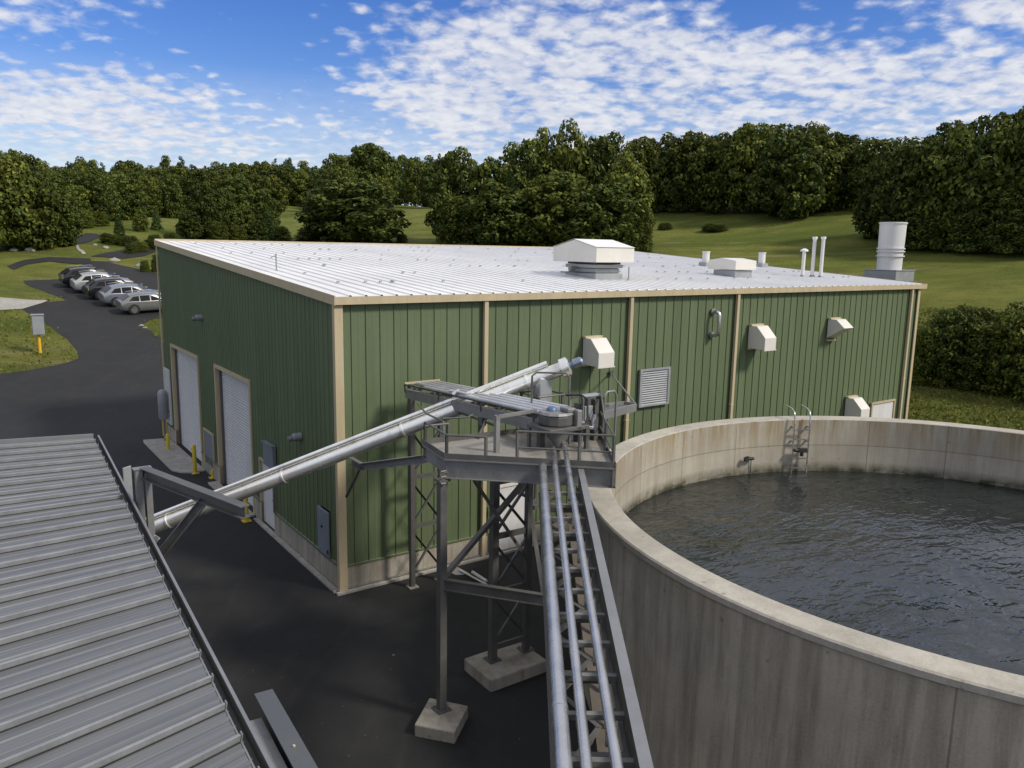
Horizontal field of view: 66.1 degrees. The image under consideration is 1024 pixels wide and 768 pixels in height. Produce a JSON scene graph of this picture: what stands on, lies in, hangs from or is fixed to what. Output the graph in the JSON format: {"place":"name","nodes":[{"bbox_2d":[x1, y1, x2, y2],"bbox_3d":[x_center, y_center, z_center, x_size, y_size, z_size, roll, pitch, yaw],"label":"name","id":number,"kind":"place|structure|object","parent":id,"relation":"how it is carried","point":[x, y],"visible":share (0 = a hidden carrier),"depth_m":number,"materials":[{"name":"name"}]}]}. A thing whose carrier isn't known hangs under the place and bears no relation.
{"place":"outdoors","nodes":[
{"label":"outdoors","id":0,"kind":"place"},
{"bbox_2d":[8,257,90,268],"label":"road","id":1,"kind":"structure","parent":0,"point":[16,265],"depth_m":79.47,"materials":[{"name":"asphalt"}]},
{"bbox_2d":[0,261,596,767],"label":"yard asphalt","id":2,"kind":"structure","parent":0,"point":[350,679],"depth_m":18.72,"materials":[{"name":"asphalt"}]},
{"bbox_2d":[58,265,119,287],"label":"parked car","id":3,"kind":"object","parent":2,"relation":"on","point":[66,275],"visible":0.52,"depth_m":68.39,"materials":[{"name":"grey metal"}]},
{"bbox_2d":[70,270,132,293],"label":"parked car","id":4,"kind":"object","parent":2,"relation":"on","point":[78,281],"visible":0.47,"depth_m":66.61,"materials":[{"name":"silver metal"}]},
{"bbox_2d":[83,275,147,299],"bbox_3d":[-33.231,-8.166,65.995,4.630,1.695,2.080,-11,22,-39],"label":"parked car","id":5,"kind":"object","parent":2,"relation":"on","point":[93,287],"visible":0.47,"depth_m":64.62,"materials":[{"name":"metal"}]},
{"bbox_2d":[98,281,160,306],"bbox_3d":[-30.908,-7.387,63.958,4.630,1.695,2.080,-11,22,-39],"label":"parked car","id":6,"kind":"object","parent":2,"relation":"on","point":[111,293],"visible":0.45,"depth_m":62.60,"materials":[{"name":"silver metal"}]},
{"bbox_2d":[0,434,273,767],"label":"shed","id":7,"kind":"structure","parent":2,"relation":"on","point":[108,658],"depth_m":8.13,"materials":[{"name":"metal"}]},
{"bbox_2d":[122,465,249,557],"bbox_3d":[-5.855,2.220,12.700,1.084,1.670,5.226,-8,13,-42],"label":"davit","id":8,"kind":"object","parent":7,"relation":"attached to","point":[201,496],"visible":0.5,"depth_m":11.96,"materials":[{"name":"metal"}]},
{"bbox_2d":[115,290,161,314],"bbox_3d":[-28.416,-6.519,61.754,4.630,1.595,2.080,-10,21,-39],"label":"parked car","id":9,"kind":"object","parent":2,"relation":"on","point":[136,302],"visible":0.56,"depth_m":60.54,"materials":[{"name":"silver metal"}]},
{"bbox_2d":[143,438,204,472],"bbox_3d":[-14.393,2.877,32.936,1.130,0.135,7.449,-6,12,-35],"label":"apron","id":10,"kind":"object","parent":2,"relation":"on","point":[176,458],"visible":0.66,"depth_m":32.14,"materials":[{"name":"concrete"}]},
{"bbox_2d":[250,689,317,767],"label":"steel beam","id":11,"kind":"structure","parent":2,"relation":"on","point":[283,744],"depth_m":6.71,"materials":[{"name":"metal"}]},
{"bbox_2d":[254,517,337,592],"bbox_3d":[-6.309,4.809,22.509,0.145,0.135,6.500,-6,12,-35],"label":"kerb strip","id":12,"kind":"object","parent":2,"relation":"on","point":[327,583],"visible":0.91,"depth_m":22.02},
{"bbox_2d":[146,357,583,532],"bbox_3d":[-5.420,2.318,18.340,13.880,6.385,1.686,1,10,0],"label":"screw conveyor","id":13,"kind":"object","parent":2,"relation":"on","point":[542,384],"visible":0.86,"depth_m":17.63,"materials":[{"name":"silver metal"}]},
{"bbox_2d":[415,698,467,743],"bbox_3d":[-1.295,6.272,14.453,0.790,0.450,0.915,3,10,13],"label":"footing","id":14,"kind":"object","parent":2,"relation":"on","point":[430,723],"visible":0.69,"depth_m":14.17,"materials":[{"name":"concrete"}]},
{"bbox_2d":[336,531,583,595],"bbox_3d":[-0.639,4.931,22.382,9.200,0.135,0.120,-6,12,-35],"label":"kerb strip","id":15,"kind":"object","parent":2,"relation":"on","point":[372,585],"visible":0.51,"depth_m":20.82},
{"bbox_2d":[404,379,567,589],"bbox_3d":[-1.234,2.894,17.349,2.398,5.730,6.057,-5,11,-31],"label":"pipe rack","id":16,"kind":"object","parent":2,"relation":"on","point":[521,408],"visible":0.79,"depth_m":17.41,"materials":[{"name":"metal"}]},
{"bbox_2d":[345,455,426,497],"bbox_3d":[-2.782,1.970,16.326,0.306,1.653,3.166,-7,13,-40],"label":"support arm","id":17,"kind":"object","parent":16,"relation":"attached to","point":[387,463],"visible":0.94,"depth_m":16.14},
{"bbox_2d":[464,642,545,691],"bbox_3d":[-0.135,5.948,16.372,1.410,0.480,1.020,-6,12,-35],"label":"footing","id":18,"kind":"object","parent":2,"relation":"on","point":[514,665],"visible":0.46,"depth_m":16.10,"materials":[{"name":"concrete"}]},
{"bbox_2d":[422,372,615,714],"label":"steel platform","id":19,"kind":"structure","parent":18,"relation":"on","point":[474,459],"depth_m":14.25,"materials":[{"name":"metal"}]},
{"bbox_2d":[527,394,589,448],"bbox_3d":[0.893,0.690,14.563,1.021,0.992,0.725,-6,12,-35],"label":"gear drum","id":20,"kind":"object","parent":19,"relation":"on","point":[560,419],"visible":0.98,"depth_m":14.33,"materials":[{"name":"metal"}]},
{"bbox_2d":[568,390,617,444],"bbox_3d":[1.552,0.625,15.121,1.208,0.953,0.370,-6,12,-35],"label":"control stand","id":21,"kind":"object","parent":19,"relation":"on","point":[595,406],"visible":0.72,"depth_m":15.12,"materials":[{"name":"metal"}]},
{"bbox_2d":[605,370,636,418],"bbox_3d":[2.639,0.220,19.696,1.291,0.530,9.052,3,10,12],"label":"cantilever tray","id":22,"kind":"object","parent":19,"relation":"attached to","point":[624,407],"visible":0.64,"depth_m":16.86,"materials":[{"name":"metal"}]},
{"bbox_2d":[154,239,926,591],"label":"metal building","id":23,"kind":"structure","parent":2,"relation":"on","point":[306,349],"depth_m":24.68,"materials":[{"name":"metal"}]},
{"bbox_2d":[174,348,201,460],"bbox_3d":[-13.171,0.841,32.224,0.094,4.330,4.300,-6,12,-35],"label":"roller door","id":24,"kind":"structure","parent":23,"relation":"in","point":[185,365],"depth_m":32.69,"materials":[{"name":"metal"}]},
{"bbox_2d":[219,370,252,505],"bbox_3d":[-9.345,1.825,26.885,0.095,4.330,3.880,-6,12,-35],"label":"roller door","id":25,"kind":"structure","parent":23,"relation":"in","point":[234,396],"depth_m":27.27,"materials":[{"name":"metal"}]},
{"bbox_2d":[262,462,274,529],"bbox_3d":[-7.497,3.443,24.298,0.124,2.020,1.250,-6,12,-35],"label":"door","id":26,"kind":"structure","parent":23,"relation":"in","point":[267,495],"depth_m":24.48,"materials":[{"name":"metal"}]},
{"bbox_2d":[499,483,524,549],"bbox_3d":[0.061,3.799,22.740,1.190,1.970,0.085,-6,12,-35],"label":"access door","id":27,"kind":"structure","parent":23,"relation":"in","point":[512,522],"depth_m":22.71,"materials":[{"name":"metal"}]},
{"bbox_2d":[553,239,634,279],"bbox_3d":[2.715,-4.292,27.821,2.180,1.635,2.410,-6,12,-35],"label":"roof fan","id":28,"kind":"object","parent":23,"relation":"on","point":[598,259],"visible":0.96,"depth_m":27.23},
{"bbox_2d":[582,335,614,368],"bbox_3d":[2.568,-0.950,23.260,0.680,0.900,0.738,-6,12,-35],"label":"vent hood","id":29,"kind":"object","parent":23,"relation":"attached to","point":[598,352],"visible":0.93,"depth_m":23.09,"materials":[{"name":"metal"}]},
{"bbox_2d":[708,258,756,277],"bbox_3d":[8.980,-4.653,32.126,1.290,0.980,1.400,-6,12,-35],"label":"roof vent","id":30,"kind":"object","parent":23,"relation":"on","point":[737,267],"visible":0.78,"depth_m":31.66,"materials":[{"name":"metal"}]},
{"bbox_2d":[747,323,775,350],"bbox_3d":[8.794,-1.635,27.604,0.680,0.900,0.738,-6,12,-35],"label":"vent hood","id":31,"kind":"object","parent":23,"relation":"attached to","point":[761,336],"visible":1,"depth_m":27.44,"materials":[{"name":"metal"}]},
{"bbox_2d":[826,317,852,340],"bbox_3d":[12.648,-2.089,30.302,0.680,0.900,0.714,-6,12,-35],"label":"vent hood","id":32,"kind":"object","parent":23,"relation":"attached to","point":[837,326],"visible":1,"depth_m":30.21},
{"bbox_2d":[844,395,869,416],"bbox_3d":[13.977,0.966,31.805,0.680,0.900,0.738,-6,12,-35],"label":"vent hood","id":33,"kind":"object","parent":23,"relation":"attached to","point":[856,406],"visible":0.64,"depth_m":31.66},
{"bbox_2d":[869,399,895,417],"bbox_3d":[15.799,1.987,33.708,1.840,2.580,0.075,-6,12,-35],"label":"service door","id":34,"kind":"structure","parent":23,"relation":"in","point":[886,408],"depth_m":33.60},
{"bbox_2d":[863,222,915,281],"bbox_3d":[18.345,-6.391,38.041,1.730,2.800,1.680,-6,12,-35],"label":"chimney stack","id":35,"kind":"object","parent":23,"relation":"on","point":[891,245],"visible":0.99,"depth_m":37.62,"materials":[{"name":"metal"}]},
{"bbox_2d":[538,469,653,767],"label":"pipe bridge","id":36,"kind":"structure","parent":2,"relation":"on","point":[635,752],"depth_m":7.91,"materials":[{"name":"metal"}]},
{"bbox_2d":[539,462,572,767],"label":"pipe","id":37,"kind":"object","parent":36,"relation":"on","point":[561,736],"visible":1,"depth_m":7.29,"materials":[{"name":"grey metal"}]},
{"bbox_2d":[551,446,592,767],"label":"pipe","id":38,"kind":"object","parent":36,"relation":"on","point":[585,757],"visible":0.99,"depth_m":7.39,"materials":[{"name":"grey metal"}]},
{"bbox_2d":[562,441,622,767],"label":"pipe","id":39,"kind":"object","parent":36,"relation":"on","point":[612,741],"visible":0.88,"depth_m":7.47,"materials":[{"name":"grey metal"}]},
{"bbox_2d":[581,416,1023,767],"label":"water tank","id":40,"kind":"object","parent":2,"relation":"on","point":[726,673],"visible":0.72,"depth_m":11.24,"materials":[{"name":"concrete"}]},
{"bbox_2d":[786,405,810,472],"bbox_3d":[8.242,1.747,22.824,0.520,2.231,0.574,0,10,-9],"label":"tank ladder","id":41,"kind":"object","parent":40,"relation":"attached to","point":[807,440],"visible":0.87,"depth_m":22.54,"materials":[{"name":"metal"}]},
{"bbox_2d":[626,471,1023,675],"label":"water","id":42,"kind":"structure","parent":40,"relation":"in","point":[934,565],"depth_m":16.91,"materials":[{"name":"liquid"}]},
{"bbox_2d":[0,201,1023,551],"bbox_3d":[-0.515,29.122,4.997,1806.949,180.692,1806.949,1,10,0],"label":"ground","id":43,"kind":"structure","parent":0,"point":[952,279],"depth_m":82.69,"materials":[{"name":"green plant"}]},
{"bbox_2d":[0,297,46,309],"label":"lane","id":44,"kind":"structure","parent":43,"relation":"on","point":[9,303],"depth_m":61.67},
{"bbox_2d":[0,153,51,249],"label":"tree","id":45,"kind":"object","parent":43,"relation":"on","point":[11,167],"visible":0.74,"depth_m":81.99,"materials":[{"name":"green plant"}]},
{"bbox_2d":[0,166,72,249],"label":"tree","id":46,"kind":"object","parent":43,"relation":"on","point":[44,188],"visible":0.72,"depth_m":83.57,"materials":[{"name":"green plant"}]},
{"bbox_2d":[30,314,44,352],"bbox_3d":[-29.195,-2.983,48.471,0.757,2.639,0.660,-6,12,-35],"label":"utility box","id":47,"kind":"object","parent":43,"relation":"on","point":[37,324],"visible":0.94,"depth_m":48.19,"materials":[{"name":"metal"}]},
{"bbox_2d":[35,183,86,245],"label":"tree","id":48,"kind":"object","parent":43,"relation":"on","point":[75,217],"visible":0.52,"depth_m":86.87,"materials":[{"name":"green plant"}]},
{"bbox_2d":[72,174,113,220],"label":"tree","id":49,"kind":"object","parent":43,"relation":"on","point":[100,201],"visible":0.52,"depth_m":104.18,"materials":[{"name":"green plant"}]},
{"bbox_2d":[91,176,121,220],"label":"tree","id":50,"kind":"object","parent":43,"relation":"on","point":[111,191],"visible":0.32,"depth_m":109.19,"materials":[{"name":"green plant"}]},
{"bbox_2d":[109,173,148,219],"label":"tree","id":51,"kind":"object","parent":43,"relation":"on","point":[131,191],"visible":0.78,"depth_m":112.40,"materials":[{"name":"green plant"}]},
{"bbox_2d":[132,176,163,216],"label":"tree","id":52,"kind":"object","parent":43,"relation":"on","point":[152,194],"visible":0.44,"depth_m":171.62,"materials":[{"name":"green plant"}]},
{"bbox_2d":[156,172,185,217],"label":"tree","id":53,"kind":"object","parent":43,"relation":"on","point":[171,198],"visible":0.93,"depth_m":176.21,"materials":[{"name":"green plant"}]},
{"bbox_2d":[175,208,203,239],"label":"tree","id":54,"kind":"object","parent":43,"relation":"on","point":[185,227],"visible":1,"depth_m":99.10,"materials":[{"name":"green plant"}]},
{"bbox_2d":[181,168,208,213],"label":"tree","id":55,"kind":"object","parent":43,"relation":"on","point":[191,176],"visible":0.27,"depth_m":191.05,"materials":[{"name":"green plant"}]},
{"bbox_2d":[184,181,224,238],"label":"tree","id":56,"kind":"object","parent":43,"relation":"on","point":[202,206],"visible":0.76,"depth_m":100.29,"materials":[{"name":"green plant"}]},
{"bbox_2d":[206,221,228,239],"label":"shrub","id":57,"kind":"object","parent":43,"relation":"on","point":[220,231],"visible":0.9,"depth_m":99.65,"materials":[{"name":"green plant"}]},
{"bbox_2d":[208,188,240,239],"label":"tree","id":58,"kind":"object","parent":43,"relation":"on","point":[227,204],"visible":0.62,"depth_m":101.94,"materials":[{"name":"green plant"}]},
{"bbox_2d":[214,174,252,205],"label":"tree","id":59,"kind":"object","parent":43,"relation":"on","point":[239,186],"visible":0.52,"depth_m":184.49,"materials":[{"name":"green plant"}]},
{"bbox_2d":[240,187,280,227],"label":"tree","id":60,"kind":"object","parent":43,"relation":"on","point":[259,200],"visible":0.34,"depth_m":106.73,"materials":[{"name":"green plant"}]},
{"bbox_2d":[252,174,288,216],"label":"tree","id":61,"kind":"object","parent":43,"relation":"on","point":[274,186],"visible":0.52,"depth_m":173.85,"materials":[{"name":"green plant"}]},
{"bbox_2d":[253,166,294,203],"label":"tree","id":62,"kind":"object","parent":43,"relation":"on","point":[266,171],"visible":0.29,"depth_m":221.51,"materials":[{"name":"green plant"}]},
{"bbox_2d":[287,169,311,206],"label":"tree","id":63,"kind":"object","parent":43,"relation":"on","point":[300,181],"visible":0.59,"depth_m":224.20,"materials":[{"name":"green plant"}]},
{"bbox_2d":[318,156,356,179],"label":"tree","id":64,"kind":"object","parent":43,"relation":"on","point":[342,171],"visible":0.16,"depth_m":202.86,"materials":[{"name":"green plant"}]},
{"bbox_2d":[294,180,411,243],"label":"tree","id":65,"kind":"object","parent":43,"relation":"on","point":[359,216],"visible":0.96,"depth_m":103.43,"materials":[{"name":"green plant"}]},
{"bbox_2d":[344,142,403,202],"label":"tree","id":66,"kind":"object","parent":43,"relation":"on","point":[361,156],"visible":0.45,"depth_m":225.97,"materials":[{"name":"green plant"}]},
{"bbox_2d":[402,156,425,206],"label":"tree","id":67,"kind":"object","parent":43,"relation":"on","point":[412,177],"visible":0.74,"depth_m":250.68,"materials":[{"name":"green plant"}]},
{"bbox_2d":[416,164,440,206],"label":"tree","id":68,"kind":"object","parent":43,"relation":"on","point":[428,173],"visible":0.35,"depth_m":228.87,"materials":[{"name":"green plant"}]},
{"bbox_2d":[423,146,482,236],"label":"tree","id":69,"kind":"object","parent":43,"relation":"on","point":[450,179],"visible":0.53,"depth_m":103.10,"materials":[{"name":"green plant"}]},
{"bbox_2d":[433,195,482,244],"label":"shrub","id":70,"kind":"object","parent":43,"relation":"on","point":[448,237],"visible":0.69,"depth_m":100.73,"materials":[{"name":"green plant"}]},
{"bbox_2d":[460,156,517,242],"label":"tree","id":71,"kind":"object","parent":43,"relation":"on","point":[487,168],"visible":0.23,"depth_m":101.55,"materials":[{"name":"green plant"}]},
{"bbox_2d":[463,181,540,245],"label":"tree","id":72,"kind":"object","parent":43,"relation":"on","point":[504,222],"visible":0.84,"depth_m":97.84,"materials":[{"name":"green plant"}]},
{"bbox_2d":[491,138,552,245],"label":"tree","id":73,"kind":"object","parent":43,"relation":"on","point":[513,157],"visible":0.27,"depth_m":100.97,"materials":[{"name":"green plant"}]},
{"bbox_2d":[521,127,556,179],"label":"tree","id":74,"kind":"object","parent":43,"relation":"on","point":[544,140],"visible":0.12,"depth_m":103.40,"materials":[{"name":"green plant"}]},
{"bbox_2d":[510,169,593,246],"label":"tree","id":75,"kind":"object","parent":43,"relation":"on","point":[564,186],"visible":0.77,"depth_m":96.06,"materials":[{"name":"green plant"}]},
{"bbox_2d":[541,118,597,219],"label":"tree","id":76,"kind":"object","parent":43,"relation":"on","point":[565,157],"visible":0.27,"depth_m":101.65,"materials":[{"name":"green plant"}]},
{"bbox_2d":[561,181,648,246],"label":"tree","id":77,"kind":"object","parent":43,"relation":"on","point":[596,220],"visible":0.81,"depth_m":93.00,"materials":[{"name":"green plant"}]},
{"bbox_2d":[572,130,638,196],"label":"tree","id":78,"kind":"object","parent":43,"relation":"on","point":[605,150],"visible":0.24,"depth_m":101.40,"materials":[{"name":"green plant"}]},
{"bbox_2d":[597,151,655,241],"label":"tree","id":79,"kind":"object","parent":43,"relation":"on","point":[636,181],"visible":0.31,"depth_m":98.32,"materials":[{"name":"green plant"}]},
{"bbox_2d":[631,206,653,252],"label":"tree","id":80,"kind":"object","parent":43,"relation":"on","point":[644,244],"visible":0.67,"depth_m":95.87,"materials":[{"name":"green plant"}]},
{"bbox_2d":[623,135,665,203],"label":"tree","id":81,"kind":"object","parent":43,"relation":"on","point":[637,150],"visible":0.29,"depth_m":134.64,"materials":[{"name":"green plant"}]},
{"bbox_2d":[642,132,690,212],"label":"tree","id":82,"kind":"object","parent":43,"relation":"on","point":[657,205],"visible":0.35,"depth_m":134.00,"materials":[{"name":"green plant"}]},
{"bbox_2d":[656,130,718,211],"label":"tree","id":83,"kind":"object","parent":43,"relation":"on","point":[689,143],"visible":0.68,"depth_m":130.88,"materials":[{"name":"green plant"}]},
{"bbox_2d":[685,131,749,212],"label":"tree","id":84,"kind":"object","parent":43,"relation":"on","point":[715,202],"visible":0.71,"depth_m":127.64,"materials":[{"name":"green plant"}]},
{"bbox_2d":[717,121,776,213],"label":"tree","id":85,"kind":"object","parent":43,"relation":"on","point":[747,141],"visible":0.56,"depth_m":124.02,"materials":[{"name":"green plant"}]},
{"bbox_2d":[745,123,827,218],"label":"tree","id":86,"kind":"object","parent":43,"relation":"on","point":[782,172],"visible":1,"depth_m":115.27,"materials":[{"name":"green plant"}]},
{"bbox_2d":[786,124,851,212],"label":"tree","id":87,"kind":"object","parent":43,"relation":"on","point":[832,160],"visible":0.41,"depth_m":117.37,"materials":[{"name":"green plant"}]},
{"bbox_2d":[822,131,868,208],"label":"tree","id":88,"kind":"object","parent":43,"relation":"on","point":[842,140],"visible":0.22,"depth_m":119.06,"materials":[{"name":"green plant"}]},
{"bbox_2d":[843,137,898,209],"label":"tree","id":89,"kind":"object","parent":43,"relation":"on","point":[863,159],"visible":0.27,"depth_m":115.27,"materials":[{"name":"green plant"}]},
{"bbox_2d":[851,151,908,238],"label":"tree","id":90,"kind":"object","parent":43,"relation":"on","point":[862,214],"visible":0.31,"depth_m":95.73,"materials":[{"name":"green plant"}]},
{"bbox_2d":[869,136,948,247],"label":"tree","id":91,"kind":"object","parent":43,"relation":"on","point":[902,172],"visible":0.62,"depth_m":86.43,"materials":[{"name":"green plant"}]},
{"bbox_2d":[895,185,960,249],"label":"shrub","id":92,"kind":"object","parent":43,"relation":"on","point":[914,210],"visible":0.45,"depth_m":84.83,"materials":[{"name":"green plant"}]},
{"bbox_2d":[911,323,951,386],"bbox_3d":[23.871,-1.615,44.862,2.293,3.644,2.265,-7,13,-39],"label":"hedge bush","id":93,"kind":"object","parent":43,"relation":"on","point":[919,371],"visible":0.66,"depth_m":44.49,"materials":[{"name":"green plant"}]},
{"bbox_2d":[909,120,964,163],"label":"tree","id":94,"kind":"object","parent":43,"relation":"on","point":[945,127],"visible":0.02,"depth_m":90.15,"materials":[{"name":"green plant"}]},
{"bbox_2d":[910,122,996,249],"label":"tree","id":95,"kind":"object","parent":43,"relation":"on","point":[953,166],"visible":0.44,"depth_m":83.15,"materials":[{"name":"green plant"}]},
{"bbox_2d":[922,309,991,387],"bbox_3d":[25.051,-1.941,44.352,3.506,4.524,3.908,6,11,27],"label":"hedge bush","id":96,"kind":"object","parent":43,"relation":"on","point":[954,325],"visible":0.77,"depth_m":43.56,"materials":[{"name":"green plant"}]},
{"bbox_2d":[950,303,995,365],"bbox_3d":[27.069,-2.590,46.289,3.021,4.254,3.058,5,10,22],"label":"hedge bush","id":97,"kind":"object","parent":43,"relation":"on","point":[983,313],"visible":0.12,"depth_m":45.58,"materials":[{"name":"green plant"}]},
{"bbox_2d":[934,125,1023,250],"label":"tree","id":98,"kind":"object","parent":43,"relation":"on","point":[997,139],"visible":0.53,"depth_m":79.88,"materials":[{"name":"green plant"}]},
{"bbox_2d":[949,321,1014,394],"bbox_3d":[26.134,-1.464,43.291,3.286,4.016,3.246,-2,10,-16],"label":"hedge bush","id":99,"kind":"object","parent":43,"relation":"on","point":[978,381],"visible":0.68,"depth_m":42.59,"materials":[{"name":"green plant"}]},
{"bbox_2d":[941,190,1023,252],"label":"shrub","id":100,"kind":"object","parent":43,"relation":"on","point":[950,247],"visible":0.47,"depth_m":80.61,"materials":[{"name":"green plant"}]},
{"bbox_2d":[983,187,1023,253],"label":"shrub","id":101,"kind":"object","parent":43,"relation":"on","point":[1009,247],"visible":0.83,"depth_m":77.88,"materials":[{"name":"green plant"}]},
{"bbox_2d":[983,106,1023,245],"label":"tree","id":102,"kind":"object","parent":43,"relation":"on","point":[1017,145],"visible":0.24,"depth_m":78.99,"materials":[{"name":"green plant"}]},
{"bbox_2d":[985,308,1023,393],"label":"hedge bush","id":103,"kind":"object","parent":43,"relation":"on","point":[1014,325],"visible":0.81,"depth_m":41.59,"materials":[{"name":"green plant"}]},
{"bbox_2d":[987,108,1023,133],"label":"tree","id":104,"kind":"object","parent":43,"relation":"on","point":[1005,120],"visible":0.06,"depth_m":84.38,"materials":[{"name":"green plant"}]},
{"bbox_2d":[1000,133,1023,250],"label":"tree","id":105,"kind":"object","parent":43,"relation":"on","point":[1020,181],"visible":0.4,"depth_m":77.95,"materials":[{"name":"green plant"}]},
{"bbox_2d":[1006,341,1023,400],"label":"hedge bush","id":106,"kind":"object","parent":43,"relation":"on","point":[1018,392],"visible":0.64,"depth_m":41.30,"materials":[{"name":"green plant"}]},
{"bbox_2d":[0,0,1023,206],"label":"sky","id":107,"kind":"structure","parent":0,"point":[202,82],"materials":[{"name":"blue"}]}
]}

